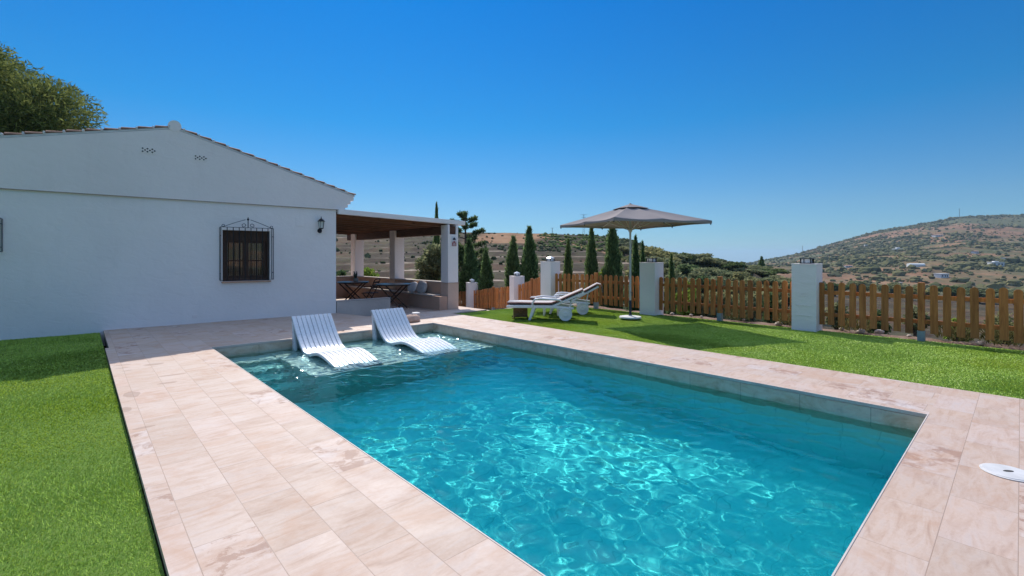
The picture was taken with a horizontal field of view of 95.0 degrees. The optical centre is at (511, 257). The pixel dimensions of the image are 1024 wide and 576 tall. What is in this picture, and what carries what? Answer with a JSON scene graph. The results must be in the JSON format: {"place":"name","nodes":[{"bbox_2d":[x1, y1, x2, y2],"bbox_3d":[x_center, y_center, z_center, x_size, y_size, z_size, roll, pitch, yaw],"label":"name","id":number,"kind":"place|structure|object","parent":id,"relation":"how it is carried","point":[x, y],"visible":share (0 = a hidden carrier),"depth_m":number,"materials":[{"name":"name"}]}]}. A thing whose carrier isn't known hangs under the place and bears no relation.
{"place":"outdoors","nodes":[
{"label":"outdoors","id":0,"kind":"place"},
{"bbox_2d":[0,332,164,575],"bbox_3d":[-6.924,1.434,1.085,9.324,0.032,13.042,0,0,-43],"label":"lawn grass","id":1,"kind":"structure","parent":0,"point":[50,368],"depth_m":3.23,"materials":[{"name":"green plant"}]},
{"bbox_2d":[336,297,487,316],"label":"patio floor","id":2,"kind":"structure","parent":0,"point":[410,309],"depth_m":14.20,"materials":[{"name":"beige tile"}]},
{"bbox_2d":[337,281,368,299],"bbox_3d":[-5.181,1.178,15.285,1.000,0.769,1.000,0,0,-3],"label":"folding table","id":3,"kind":"object","parent":2,"relation":"on","point":[350,282],"visible":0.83,"depth_m":15.06,"materials":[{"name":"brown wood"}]},
{"bbox_2d":[336,297,389,315],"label":"patio wall","id":4,"kind":"structure","parent":2,"relation":"on","point":[363,307],"depth_m":12.24,"materials":[{"name":"white paint"}]},
{"bbox_2d":[362,278,380,297],"bbox_3d":[-4.342,1.105,14.438,0.519,0.907,0.478,0,0,7],"label":"folding chair","id":5,"kind":"object","parent":2,"relation":"on","point":[372,287],"visible":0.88,"depth_m":14.38,"materials":[{"name":"brown wood"}]},
{"bbox_2d":[336,276,440,296],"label":"bench wall","id":6,"kind":"structure","parent":2,"relation":"on","point":[433,287],"depth_m":17.05,"materials":[{"name":"beige paint"}]},
{"bbox_2d":[375,283,410,307],"bbox_3d":[-3.554,1.178,14.065,1.040,0.769,1.040,0,0,5],"label":"folding table","id":7,"kind":"object","parent":2,"relation":"on","point":[393,284],"visible":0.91,"depth_m":13.82,"materials":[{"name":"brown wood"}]},
{"bbox_2d":[346,286,446,309],"bbox_3d":[-4.203,1.340,16.145,0.315,0.440,6.420,0,0,-43],"label":"bench","id":8,"kind":"object","parent":2,"relation":"on","point":[428,301],"visible":0.86,"depth_m":14.89,"materials":[{"name":"brown"}]},
{"bbox_2d":[407,282,417,291],"bbox_3d":[-3.181,0.960,15.048,0.398,0.358,0.130,-9,-32,27],"label":"cushion","id":9,"kind":"object","parent":8,"relation":"on","point":[412,286],"visible":0.79,"depth_m":14.98,"materials":[{"name":"white fabric"}]},
{"bbox_2d":[416,281,427,292],"bbox_3d":[-2.833,0.945,14.729,0.438,0.398,0.150,5,-15,39],"label":"cushion","id":10,"kind":"object","parent":8,"relation":"on","point":[421,287],"visible":0.92,"depth_m":14.64,"materials":[{"name":"fabric"}]},
{"bbox_2d":[336,209,464,309],"bbox_3d":[-5.379,0.174,15.772,3.930,2.772,7.515,0,0,-43],"label":"porch","id":11,"kind":"object","parent":2,"relation":"on","point":[357,228],"visible":0.65,"depth_m":14.14,"materials":[{"name":"white paint"}]},
{"bbox_2d":[0,0,1023,262],"label":"sky","id":12,"kind":"structure","parent":0,"point":[786,126],"materials":[{"name":"blue"}]},
{"bbox_2d":[103,217,1023,353],"bbox_3d":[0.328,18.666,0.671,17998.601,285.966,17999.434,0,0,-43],"label":"terrain","id":13,"kind":"structure","parent":0,"point":[343,260],"depth_m":134.71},
{"bbox_2d":[0,41,109,133],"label":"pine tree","id":14,"kind":"object","parent":13,"relation":"on","point":[32,107],"visible":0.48,"depth_m":28.83,"materials":[{"name":"green plant"}]},
{"bbox_2d":[105,339,166,575],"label":"deck foundation","id":15,"kind":"object","parent":13,"relation":"on","point":[106,345],"visible":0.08,"depth_m":3.04,"materials":[{"name":"grey concrete"}]},
{"bbox_2d":[103,309,943,575],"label":"pool deck","id":16,"kind":"structure","parent":15,"relation":"on","point":[242,472],"depth_m":3.23,"materials":[{"name":"beige stone"}]},
{"bbox_2d":[406,314,419,322],"bbox_3d":[-2.178,1.344,10.165,0.384,0.207,0.300,0,0,-43],"label":"boulder","id":17,"kind":"object","parent":16,"relation":"on","point":[413,318],"visible":0.66,"depth_m":10.07,"materials":[{"name":"beige stone"}]},
{"bbox_2d":[211,323,928,575],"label":"pool trim","id":18,"kind":"structure","parent":16,"relation":"on","point":[793,391],"depth_m":4.85,"materials":[{"name":"beige stone"}]},
{"bbox_2d":[834,387,1023,575],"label":"pool deck","id":19,"kind":"structure","parent":15,"relation":"on","point":[945,505],"depth_m":2.67,"materials":[{"name":"beige stone"}]},
{"bbox_2d":[979,463,1023,481],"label":"skimmer cover","id":20,"kind":"object","parent":19,"relation":"on","point":[1007,472],"visible":1,"depth_m":3.04,"materials":[{"name":"white plastic"}]},
{"bbox_2d":[0,120,355,345],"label":"house","id":21,"kind":"structure","parent":13,"relation":"on","point":[173,222],"depth_m":9.46,"materials":[{"name":"white paint"}]},
{"bbox_2d":[221,230,270,282],"bbox_3d":[-6.044,-0.018,10.645,0.980,1.165,0.345,0,0,-39],"label":"window","id":22,"kind":"structure","parent":21,"relation":"in","point":[250,235],"depth_m":10.65,"materials":[{"name":"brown wood"}]},
{"bbox_2d":[317,217,324,232],"bbox_3d":[-4.665,-0.792,11.456,0.176,0.405,0.218,0,0,-39],"label":"wall lantern","id":23,"kind":"object","parent":21,"relation":"attached to","point":[321,221],"depth_m":11.40,"materials":[{"name":"black metal"}]},
{"bbox_2d":[364,267,379,276],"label":"shrub","id":24,"kind":"object","parent":13,"relation":"on","point":[367,272],"visible":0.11,"depth_m":22.98,"materials":[{"name":"green plant"}]},
{"bbox_2d":[412,242,440,280],"bbox_3d":[-3.793,1.102,22.007,1.819,3.655,1.507,0,0,-23],"label":"tree","id":25,"kind":"object","parent":13,"relation":"on","point":[428,264],"visible":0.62,"depth_m":21.68,"materials":[{"name":"green plant"}]},
{"bbox_2d":[433,201,440,280],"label":"cypress","id":26,"kind":"object","parent":13,"relation":"on","point":[436,239],"visible":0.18,"depth_m":26.95,"materials":[{"name":"green plant"}]},
{"bbox_2d":[458,242,464,291],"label":"tree","id":27,"kind":"object","parent":13,"relation":"on","point":[461,250],"visible":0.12,"depth_m":22.59,"materials":[{"name":"green plant"}]},
{"bbox_2d":[458,291,465,306],"bbox_3d":[-2.770,2.076,22.201,0.100,1.161,3.250,0,0,-34],"label":"picket fence","id":28,"kind":"object","parent":13,"relation":"on","point":[463,295],"visible":0.19,"depth_m":21.42,"materials":[{"name":"orange wood"}]},
{"bbox_2d":[459,238,480,302],"bbox_3d":[-1.968,1.058,22.041,1.157,4.020,1.216,0,0,21],"label":"cypress","id":29,"kind":"object","parent":13,"relation":"on","point":[469,270],"visible":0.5,"depth_m":21.81,"materials":[{"name":"green plant"}]},
{"bbox_2d":[450,210,493,272],"bbox_3d":[-2.513,0.363,24.558,3.042,5.681,2.956,0,0,13],"label":"conifer","id":30,"kind":"object","parent":13,"relation":"on","point":[462,215],"visible":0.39,"depth_m":24.40,"materials":[{"name":"green plant"}]},
{"bbox_2d":[466,282,477,307],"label":"fence pillar","id":31,"kind":"structure","parent":13,"relation":"on","point":[471,287],"depth_m":20.47,"materials":[{"name":"paint"}]},
{"bbox_2d":[477,248,493,309],"bbox_3d":[-1.135,1.200,20.464,0.801,3.257,0.836,0,0,-27],"label":"cypress","id":32,"kind":"object","parent":13,"relation":"on","point":[486,276],"visible":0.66,"depth_m":20.36,"materials":[{"name":"green plant"}]},
{"bbox_2d":[503,235,519,286],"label":"cypress","id":33,"kind":"object","parent":13,"relation":"on","point":[512,260],"visible":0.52,"depth_m":19.84,"materials":[{"name":"green plant"}]},
{"bbox_2d":[509,276,523,299],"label":"fence pillar","id":34,"kind":"structure","parent":13,"relation":"on","point":[514,281],"depth_m":17.12,"materials":[{"name":"paint"}]},
{"bbox_2d":[518,225,540,298],"bbox_3d":[0.698,0.658,18.952,0.933,3.991,0.980,0,0,-23],"label":"cypress","id":35,"kind":"object","parent":13,"relation":"on","point":[528,269],"visible":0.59,"depth_m":18.82,"materials":[{"name":"green plant"}]},
{"bbox_2d":[336,233,750,310],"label":"hill scrub","id":36,"kind":"object","parent":13,"relation":"on","point":[623,241],"visible":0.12,"depth_m":115.70,"materials":[{"name":"green plant"}]},
{"bbox_2d":[540,261,559,295],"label":"fence pillar","id":37,"kind":"structure","parent":13,"relation":"on","point":[550,270],"depth_m":14.13,"materials":[{"name":"white paint"}]},
{"bbox_2d":[562,238,573,304],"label":"cypress","id":38,"kind":"object","parent":13,"relation":"on","point":[568,266],"visible":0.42,"depth_m":17.91,"materials":[{"name":"green plant"}]},
{"bbox_2d":[539,232,618,251],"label":"orchard rows","id":39,"kind":"object","parent":13,"relation":"on","point":[578,246],"visible":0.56,"depth_m":131.70,"materials":[{"name":"green plant"}]},
{"bbox_2d":[584,228,599,305],"bbox_3d":[2.977,0.768,17.510,0.672,4.106,0.690,0,0,-24],"label":"cypress","id":40,"kind":"object","parent":13,"relation":"on","point":[591,265],"visible":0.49,"depth_m":17.39,"materials":[{"name":"green plant"}]},
{"bbox_2d":[600,229,623,308],"bbox_3d":[3.611,0.729,17.035,0.939,4.434,0.894,0,0,24],"label":"cypress","id":41,"kind":"object","parent":13,"relation":"on","point":[612,266],"visible":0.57,"depth_m":16.85,"materials":[{"name":"green plant"}]},
{"bbox_2d":[618,246,631,255],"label":"olive tree","id":42,"kind":"object","parent":13,"relation":"on","point":[624,250],"visible":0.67,"depth_m":108.78,"materials":[{"name":"green plant"}]},
{"bbox_2d":[627,234,640,310],"bbox_3d":[4.898,1.300,18.507,0.617,4.527,0.592,0,0,-24],"label":"cypress","id":43,"kind":"object","parent":13,"relation":"on","point":[635,266],"visible":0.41,"depth_m":18.41,"materials":[{"name":"green plant"}]},
{"bbox_2d":[640,239,645,261],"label":"cypress","id":44,"kind":"object","parent":13,"relation":"on","point":[642,257],"visible":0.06,"depth_m":18.95,"materials":[{"name":"green plant"}]},
{"bbox_2d":[639,262,663,315],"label":"fence pillar","id":45,"kind":"structure","parent":13,"relation":"on","point":[651,273],"depth_m":11.59,"materials":[{"name":"white paint"}]},
{"bbox_2d":[622,246,681,263],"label":"olive tree","id":46,"kind":"object","parent":13,"relation":"on","point":[658,252],"visible":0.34,"depth_m":89.60,"materials":[{"name":"green plant"}]},
{"bbox_2d":[624,267,680,282],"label":"olive tree","id":47,"kind":"object","parent":13,"relation":"on","point":[666,270],"visible":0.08,"depth_m":68.31,"materials":[{"name":"green plant"}]},
{"bbox_2d":[666,253,676,314],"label":"cypress","id":48,"kind":"object","parent":13,"relation":"on","point":[671,272],"visible":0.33,"depth_m":17.93,"materials":[{"name":"green plant"}]},
{"bbox_2d":[657,257,693,274],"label":"olive tree","id":49,"kind":"object","parent":13,"relation":"on","point":[665,261],"visible":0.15,"depth_m":78.61,"materials":[{"name":"green plant"}]},
{"bbox_2d":[664,269,703,292],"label":"olive tree","id":50,"kind":"object","parent":13,"relation":"on","point":[677,274],"visible":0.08,"depth_m":58.58,"materials":[{"name":"green plant"}]},
{"bbox_2d":[675,280,697,315],"bbox_3d":[5.788,1.833,15.451,0.859,2.178,0.983,0,0,-43],"label":"shrub","id":51,"kind":"object","parent":13,"relation":"on","point":[688,306],"visible":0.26,"depth_m":15.34,"materials":[{"name":"green plant"}]},
{"bbox_2d":[674,264,700,276],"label":"olive tree","id":52,"kind":"object","parent":13,"relation":"on","point":[683,268],"visible":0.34,"depth_m":74.14,"materials":[{"name":"green plant"}]},
{"bbox_2d":[685,253,713,262],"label":"olive tree","id":53,"kind":"object","parent":13,"relation":"on","point":[697,256],"visible":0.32,"depth_m":98.19,"materials":[{"name":"green plant"}]},
{"bbox_2d":[695,293,713,317],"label":"shrub","id":54,"kind":"object","parent":13,"relation":"on","point":[702,309],"visible":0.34,"depth_m":14.85,"materials":[{"name":"green plant"}]},
{"bbox_2d":[684,267,725,278],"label":"olive tree","id":55,"kind":"object","parent":13,"relation":"on","point":[704,271],"visible":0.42,"depth_m":70.00,"materials":[{"name":"green plant"}]},
{"bbox_2d":[685,256,727,267],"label":"olive tree","id":56,"kind":"object","parent":13,"relation":"on","point":[707,261],"visible":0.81,"depth_m":96.08,"materials":[{"name":"green plant"}]},
{"bbox_2d":[694,275,725,293],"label":"olive tree","id":57,"kind":"object","parent":13,"relation":"on","point":[702,278],"visible":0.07,"depth_m":56.25,"materials":[{"name":"green plant"}]},
{"bbox_2d":[709,290,733,319],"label":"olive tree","id":58,"kind":"object","parent":13,"relation":"on","point":[731,301],"visible":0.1,"depth_m":42.99,"materials":[{"name":"green plant"}]},
{"bbox_2d":[707,274,745,294],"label":"olive tree","id":59,"kind":"object","parent":13,"relation":"on","point":[715,278],"visible":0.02,"depth_m":61.54,"materials":[{"name":"green plant"}]},
{"bbox_2d":[716,262,747,270],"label":"olive tree","id":60,"kind":"object","parent":13,"relation":"on","point":[731,265],"visible":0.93,"depth_m":94.91,"materials":[{"name":"green plant"}]},
{"bbox_2d":[725,271,759,283],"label":"olive tree","id":61,"kind":"object","parent":13,"relation":"on","point":[738,276],"visible":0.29,"depth_m":70.81,"materials":[{"name":"green plant"}]},
{"bbox_2d":[724,277,763,296],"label":"olive tree","id":62,"kind":"object","parent":13,"relation":"on","point":[746,282],"visible":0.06,"depth_m":56.95,"materials":[{"name":"green plant"}]},
{"bbox_2d":[734,296,753,321],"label":"shrub","id":63,"kind":"object","parent":13,"relation":"on","point":[746,305],"visible":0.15,"depth_m":13.89,"materials":[{"name":"green plant"}]},
{"bbox_2d":[731,268,767,275],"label":"olive tree","id":64,"kind":"object","parent":13,"relation":"on","point":[751,271],"visible":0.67,"depth_m":90.33,"materials":[{"name":"green plant"}]},
{"bbox_2d":[738,287,781,322],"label":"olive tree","id":65,"kind":"object","parent":13,"relation":"on","point":[753,319],"visible":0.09,"depth_m":46.88,"materials":[{"name":"green plant"}]},
{"bbox_2d":[746,265,773,269],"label":"olive tree","id":66,"kind":"object","parent":13,"relation":"on","point":[759,267],"visible":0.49,"depth_m":108.62,"materials":[{"name":"green plant"}]},
{"bbox_2d":[755,277,781,286],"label":"olive tree","id":67,"kind":"object","parent":13,"relation":"on","point":[770,280],"visible":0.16,"depth_m":73.61,"materials":[{"name":"green plant"}]},
{"bbox_2d":[762,292,781,322],"bbox_3d":[8.008,1.751,14.467,0.889,1.515,0.594,0,0,-68],"label":"shrub","id":68,"kind":"object","parent":13,"relation":"on","point":[770,305],"visible":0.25,"depth_m":14.32,"materials":[{"name":"green plant"}]},
{"bbox_2d":[757,268,790,276],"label":"olive tree","id":69,"kind":"object","parent":13,"relation":"on","point":[770,272],"visible":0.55,"depth_m":103.68,"materials":[{"name":"green plant"}]},
{"bbox_2d":[767,274,790,283],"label":"olive tree","id":70,"kind":"object","parent":13,"relation":"on","point":[779,277],"visible":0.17,"depth_m":86.77,"materials":[{"name":"green plant"}]},
{"bbox_2d":[769,279,791,305],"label":"olive tree","id":71,"kind":"object","parent":13,"relation":"on","point":[788,301],"visible":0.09,"depth_m":69.55,"materials":[{"name":"green plant"}]},
{"bbox_2d":[574,305,1023,350],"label":"soil strip","id":72,"kind":"object","parent":13,"relation":"on","point":[1013,347],"visible":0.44,"depth_m":8.62,"materials":[{"name":"brown soil"}]},
{"bbox_2d":[724,305,749,320],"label":"weed","id":73,"kind":"object","parent":72,"relation":"on","point":[746,316],"visible":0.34,"depth_m":10.55,"materials":[{"name":"plant"}]},
{"bbox_2d":[776,309,791,326],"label":"weed","id":74,"kind":"object","parent":72,"relation":"on","point":[785,322],"visible":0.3,"depth_m":9.68,"materials":[{"name":"plant"}]},
{"bbox_2d":[837,315,870,330],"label":"weed","id":75,"kind":"object","parent":72,"relation":"on","point":[846,326],"visible":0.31,"depth_m":8.95,"materials":[{"name":"plant"}]},
{"bbox_2d":[934,320,974,340],"bbox_3d":[7.577,1.245,8.013,0.611,0.372,0.601,0,0,-43],"label":"weed","id":76,"kind":"object","parent":72,"relation":"on","point":[954,331],"visible":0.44,"depth_m":7.94,"materials":[{"name":"plant"}]},
{"bbox_2d":[978,324,1023,346],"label":"weed","id":77,"kind":"object","parent":72,"relation":"on","point":[995,341],"visible":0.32,"depth_m":7.50,"materials":[{"name":"plant"}]},
{"bbox_2d":[824,282,848,295],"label":"olive tree","id":78,"kind":"object","parent":13,"relation":"on","point":[836,287],"visible":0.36,"depth_m":148.43,"materials":[{"name":"green plant"}]},
{"bbox_2d":[825,301,848,329],"bbox_3d":[9.376,1.871,13.507,0.852,1.279,0.861,0,0,-43],"label":"shrub","id":79,"kind":"object","parent":13,"relation":"on","point":[835,326],"visible":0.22,"depth_m":13.37,"materials":[{"name":"green plant"}]},
{"bbox_2d":[846,280,869,291],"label":"olive tree","id":80,"kind":"object","parent":13,"relation":"on","point":[857,283],"visible":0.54,"depth_m":167.88,"materials":[{"name":"green plant"}]},
{"bbox_2d":[865,309,891,334],"bbox_3d":[9.759,1.926,12.474,0.594,1.166,0.588,0,0,19],"label":"shrub","id":81,"kind":"object","parent":13,"relation":"on","point":[878,323],"visible":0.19,"depth_m":12.39,"materials":[{"name":"green plant"}]},
{"bbox_2d":[745,214,1023,292],"bbox_3d":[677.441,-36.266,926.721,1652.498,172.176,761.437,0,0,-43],"label":"hill scrub","id":82,"kind":"object","parent":13,"relation":"on","point":[861,254],"visible":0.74,"depth_m":581.77,"materials":[{"name":"green plant"}]},
{"bbox_2d":[876,282,905,298],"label":"olive tree","id":83,"kind":"object","parent":13,"relation":"on","point":[891,288],"visible":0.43,"depth_m":148.98,"materials":[{"name":"green plant"}]},
{"bbox_2d":[902,304,929,336],"bbox_3d":[11.217,1.904,13.035,0.659,1.212,0.735,0,0,13],"label":"shrub","id":84,"kind":"object","parent":13,"relation":"on","point":[915,316],"visible":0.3,"depth_m":12.89,"materials":[{"name":"green plant"}]},
{"bbox_2d":[904,285,939,295],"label":"olive tree","id":85,"kind":"object","parent":13,"relation":"on","point":[915,290],"visible":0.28,"depth_m":139.44,"materials":[{"name":"green plant"}]},
{"bbox_2d":[933,273,949,277],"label":"villa","id":86,"kind":"object","parent":13,"relation":"on","point":[941,275],"visible":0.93,"depth_m":372.64,"materials":[{"name":"paint"}]},
{"bbox_2d":[938,285,968,296],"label":"olive tree","id":87,"kind":"object","parent":13,"relation":"on","point":[953,290],"visible":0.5,"depth_m":158.69,"materials":[{"name":"green plant"}]},
{"bbox_2d":[943,318,973,341],"bbox_3d":[10.971,1.980,11.518,0.665,1.056,0.601,0,0,-20],"label":"shrub","id":88,"kind":"object","parent":13,"relation":"on","point":[956,338],"visible":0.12,"depth_m":11.50,"materials":[{"name":"green plant"}]},
{"bbox_2d":[956,288,998,302],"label":"olive tree","id":89,"kind":"object","parent":13,"relation":"on","point":[981,294],"visible":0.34,"depth_m":138.69,"materials":[{"name":"green plant"}]},
{"bbox_2d":[981,311,1019,344],"bbox_3d":[12.101,1.910,11.472,0.878,1.203,0.821,0,0,24],"label":"shrub","id":90,"kind":"object","parent":13,"relation":"on","point":[1011,323],"visible":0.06,"depth_m":11.45,"materials":[{"name":"green plant"}]},
{"bbox_2d":[995,290,1023,304],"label":"olive tree","id":91,"kind":"object","parent":13,"relation":"on","point":[1010,294],"visible":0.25,"depth_m":129.01,"materials":[{"name":"green plant"}]},
{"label":"pool floor","id":92,"kind":"structure","parent":13,"relation":"on","visible":0},
{"bbox_2d":[215,325,924,430],"bbox_3d":[-0.478,1.613,5.720,4.278,0.354,8.168,0,0,-43],"label":"pool basin","id":93,"kind":"object","parent":92,"relation":"on","point":[883,417],"visible":0.04,"depth_m":5.87,"materials":[{"name":"beige tile"}]},
{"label":"pool steps","id":94,"kind":"structure","parent":92,"relation":"on","visible":0},
{"bbox_2d":[291,313,377,366],"bbox_3d":[-2.867,1.361,7.566,0.680,0.693,2.052,0,0,-43],"label":"pool lounger","id":95,"kind":"object","parent":94,"relation":"on","point":[315,335],"visible":0.94,"depth_m":7.96,"materials":[{"name":"white plastic"}]},
{"bbox_2d":[371,307,455,352],"bbox_3d":[-1.787,1.361,8.534,0.680,0.693,2.052,0,0,-43],"label":"pool lounger","id":96,"kind":"object","parent":94,"relation":"on","point":[392,326],"visible":0.92,"depth_m":8.93,"materials":[{"name":"white plastic"}]},
{"bbox_2d":[225,331,916,575],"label":"pool water","id":97,"kind":"structure","parent":0,"point":[547,465],"depth_m":3.73,"materials":[{"name":"teal liquid"}]},
{"bbox_2d":[457,306,1023,398],"bbox_3d":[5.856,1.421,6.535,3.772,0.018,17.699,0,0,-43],"label":"lawn grass","id":98,"kind":"structure","parent":0,"point":[663,324],"depth_m":7.40,"materials":[{"name":"green plant"}]},
{"bbox_2d":[512,308,528,318],"bbox_3d":[0.194,1.290,11.032,0.393,0.278,0.356,0,0,-3],"label":"wooden stool","id":99,"kind":"object","parent":98,"relation":"on","point":[520,312],"visible":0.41,"depth_m":10.88,"materials":[{"name":"brown wood"}]},
{"bbox_2d":[506,288,584,320],"bbox_3d":[0.782,1.063,10.850,1.762,0.714,0.750,0,0,7],"label":"sun lounger","id":100,"kind":"object","parent":98,"relation":"on","point":[565,312],"visible":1,"depth_m":10.56,"materials":[{"name":"white plastic"}]},
{"bbox_2d":[530,282,602,314],"bbox_3d":[1.391,1.032,11.992,1.847,0.776,0.750,0,0,9],"label":"sun lounger","id":101,"kind":"object","parent":98,"relation":"on","point":[582,308],"visible":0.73,"depth_m":11.63,"materials":[{"name":"white plastic"}]},
{"bbox_2d":[555,273,639,308],"bbox_3d":[2.341,0.965,13.026,0.100,1.070,3.046,0,0,-43],"label":"picket fence","id":102,"kind":"object","parent":98,"relation":"on","point":[605,297],"visible":0.85,"depth_m":12.80,"materials":[{"name":"orange wood"}]},
{"bbox_2d":[560,203,711,318],"bbox_3d":[2.729,0.077,10.805,2.372,2.645,2.528,0,0,-20],"label":"parasol","id":103,"kind":"object","parent":98,"relation":"on","point":[629,217],"visible":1,"depth_m":10.60,"materials":[{"name":"beige fabric"}]},
{"bbox_2d":[659,276,791,320],"bbox_3d":[4.662,0.965,10.509,0.100,1.070,3.021,0,0,-43],"label":"picket fence","id":104,"kind":"object","parent":98,"relation":"on","point":[750,289],"visible":0.93,"depth_m":10.40,"materials":[{"name":"orange wood"}]},
{"bbox_2d":[791,264,822,331],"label":"fence pillar","id":105,"kind":"structure","parent":98,"relation":"on","point":[806,279],"depth_m":9.09,"materials":[{"name":"white paint"}]},
{"bbox_2d":[799,258,814,263],"bbox_3d":[5.819,0.072,9.253,0.216,0.108,0.216,0,0,-43],"label":"pillar lantern","id":106,"kind":"object","parent":105,"relation":"on","point":[806,260],"visible":1,"depth_m":9.20,"materials":[{"name":"black metal"}]},
{"bbox_2d":[819,282,1023,342],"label":"picket fence","id":107,"kind":"object","parent":105,"relation":"attached to","point":[990,327],"visible":0.98,"depth_m":7.94,"materials":[{"name":"orange wood"}]},
{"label":"garden path","id":108,"kind":"structure","parent":0,"visible":0},
{"bbox_2d":[474,287,508,309],"bbox_3d":[-0.792,1.672,18.992,0.100,1.179,3.502,0,0,-30],"label":"picket fence","id":109,"kind":"object","parent":108,"relation":"on","point":[494,297],"visible":0.89,"depth_m":18.90,"materials":[{"name":"orange wood"}]},
{"bbox_2d":[518,277,540,299],"bbox_3d":[0.675,1.171,15.799,0.100,1.267,2.782,0,0,-18],"label":"picket fence","id":110,"kind":"object","parent":108,"relation":"on","point":[532,287],"visible":0.64,"depth_m":15.81,"materials":[{"name":"orange wood"}]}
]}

